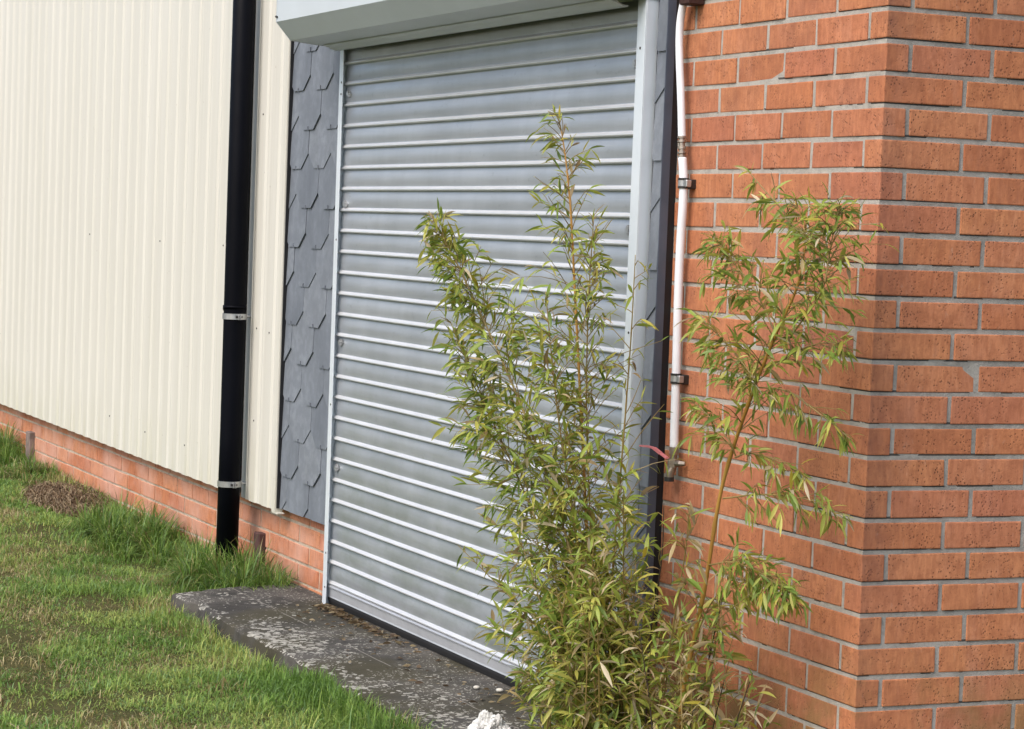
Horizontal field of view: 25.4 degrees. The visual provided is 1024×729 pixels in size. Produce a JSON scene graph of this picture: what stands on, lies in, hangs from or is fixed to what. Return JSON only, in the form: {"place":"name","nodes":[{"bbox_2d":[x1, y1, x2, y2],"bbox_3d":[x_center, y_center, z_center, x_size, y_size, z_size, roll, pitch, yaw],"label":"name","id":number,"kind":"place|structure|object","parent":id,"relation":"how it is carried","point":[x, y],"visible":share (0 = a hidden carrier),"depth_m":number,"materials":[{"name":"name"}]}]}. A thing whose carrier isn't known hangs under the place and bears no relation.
{"place":"outdoors","nodes":[
{"label":"outdoors","id":0,"kind":"place"},
{"bbox_2d":[0,450,450,728],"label":"ground","id":1,"kind":"structure","parent":0,"point":[11,631],"depth_m":7.45,"materials":[{"name":"green plant"}]},
{"bbox_2d":[0,418,35,467],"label":"grass tuft","id":2,"kind":"object","parent":1,"relation":"on","point":[10,450],"visible":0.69,"depth_m":12.67,"materials":[{"name":"green plant"}]},
{"bbox_2d":[0,450,57,488],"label":"grass tuft","id":3,"kind":"object","parent":1,"relation":"on","point":[24,474],"visible":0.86,"depth_m":12.02,"materials":[{"name":"green plant"}]},
{"bbox_2d":[18,478,119,516],"bbox_3d":[-2.171,0.671,11.170,0.506,0.119,1.300,1,4,-26],"label":"dead grass heap","id":4,"kind":"object","parent":1,"relation":"on","point":[52,494],"visible":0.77,"depth_m":11.12,"materials":[{"name":"brown plant"}]},
{"bbox_2d":[42,486,201,569],"bbox_3d":[-1.669,0.699,10.034,0.712,0.292,1.331,1,4,-26],"label":"grass tuft","id":5,"kind":"object","parent":1,"relation":"on","point":[113,527],"visible":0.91,"depth_m":9.98,"materials":[{"name":"green plant"}]},
{"bbox_2d":[136,525,304,592],"bbox_3d":[-1.175,0.788,9.053,0.677,0.272,1.179,1,4,-26],"label":"grass tuft","id":6,"kind":"object","parent":1,"relation":"on","point":[204,569],"visible":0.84,"depth_m":8.89,"materials":[{"name":"green plant"}]},
{"bbox_2d":[251,566,290,585],"bbox_3d":[-0.960,0.844,8.850,0.330,0.156,0.447,2,3,1],"label":"grass tuft","id":7,"kind":"object","parent":1,"relation":"on","point":[261,577],"visible":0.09,"depth_m":8.78,"materials":[{"name":"green plant"}]},
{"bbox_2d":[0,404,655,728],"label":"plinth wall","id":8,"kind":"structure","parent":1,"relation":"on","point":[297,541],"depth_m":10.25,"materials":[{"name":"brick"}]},
{"bbox_2d":[25,431,34,460],"bbox_3d":[-2.670,0.520,12.590,0.043,0.297,0.086,1,4,-26],"label":"wooden stub","id":9,"kind":"object","parent":8,"relation":"attached to","point":[30,438],"visible":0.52,"depth_m":12.55,"materials":[{"name":"brown wood"}]},
{"bbox_2d":[253,532,265,565],"bbox_3d":[-1.015,0.804,9.144,0.045,0.258,0.063,1,4,-26],"label":"wooden stub","id":10,"kind":"object","parent":8,"relation":"attached to","point":[259,537],"visible":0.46,"depth_m":9.11,"materials":[{"name":"brown wood"}]},
{"bbox_2d":[0,0,657,513],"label":"metal cladding","id":11,"kind":"structure","parent":8,"relation":"on","point":[114,130],"depth_m":10.55,"materials":[{"name":"beige metal"}]},
{"bbox_2d":[215,0,254,563],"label":"downpipe","id":12,"kind":"object","parent":11,"relation":"attached to","point":[235,316],"visible":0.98,"depth_m":9.05,"materials":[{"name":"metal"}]},
{"bbox_2d":[279,0,659,524],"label":"slate cladding","id":13,"kind":"structure","parent":11,"relation":"attached to","point":[311,224],"depth_m":8.56,"materials":[{"name":"grey stone"}]},
{"bbox_2d":[634,0,679,640],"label":"slate cladding","id":14,"kind":"structure","parent":11,"relation":"attached to","point":[660,256],"depth_m":6.17,"materials":[{"name":"grey stone"}]},
{"bbox_2d":[171,583,555,728],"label":"concrete slab","id":15,"kind":"structure","parent":1,"relation":"on","point":[262,619],"depth_m":7.38,"materials":[{"name":"grey concrete"}]},
{"bbox_2d":[289,603,540,719],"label":"leaf litter","id":16,"kind":"object","parent":15,"relation":"on","point":[339,613],"visible":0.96,"depth_m":7.76,"materials":[{"name":"brown plant"}]},
{"bbox_2d":[275,0,658,699],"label":"roller shutter","id":17,"kind":"object","parent":15,"relation":"on","point":[447,102],"visible":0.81,"depth_m":7.30,"materials":[{"name":"metal"}]},
{"bbox_2d":[467,710,510,728],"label":"white rock","id":18,"kind":"object","parent":15,"relation":"on","point":[485,719],"visible":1,"depth_m":6.31,"materials":[{"name":"white stone"}]},
{"bbox_2d":[415,104,715,728],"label":"bamboo plant","id":19,"kind":"object","parent":1,"relation":"on","point":[593,586],"visible":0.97,"depth_m":5.90,"materials":[{"name":"green plant"}]},
{"bbox_2d":[553,163,899,728],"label":"bamboo plant","id":20,"kind":"object","parent":1,"relation":"on","point":[755,584],"visible":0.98,"depth_m":5.38,"materials":[{"name":"green plant"}]},
{"bbox_2d":[653,0,1023,728],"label":"brick wall","id":21,"kind":"structure","parent":1,"relation":"on","point":[907,116],"depth_m":5.45,"materials":[{"name":"orange brick"}]},
{"bbox_2d":[639,0,703,481],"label":"water pipe","id":22,"kind":"object","parent":21,"relation":"attached to","point":[685,184],"visible":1,"depth_m":6.08,"materials":[{"name":"white plastic"}]}
]}

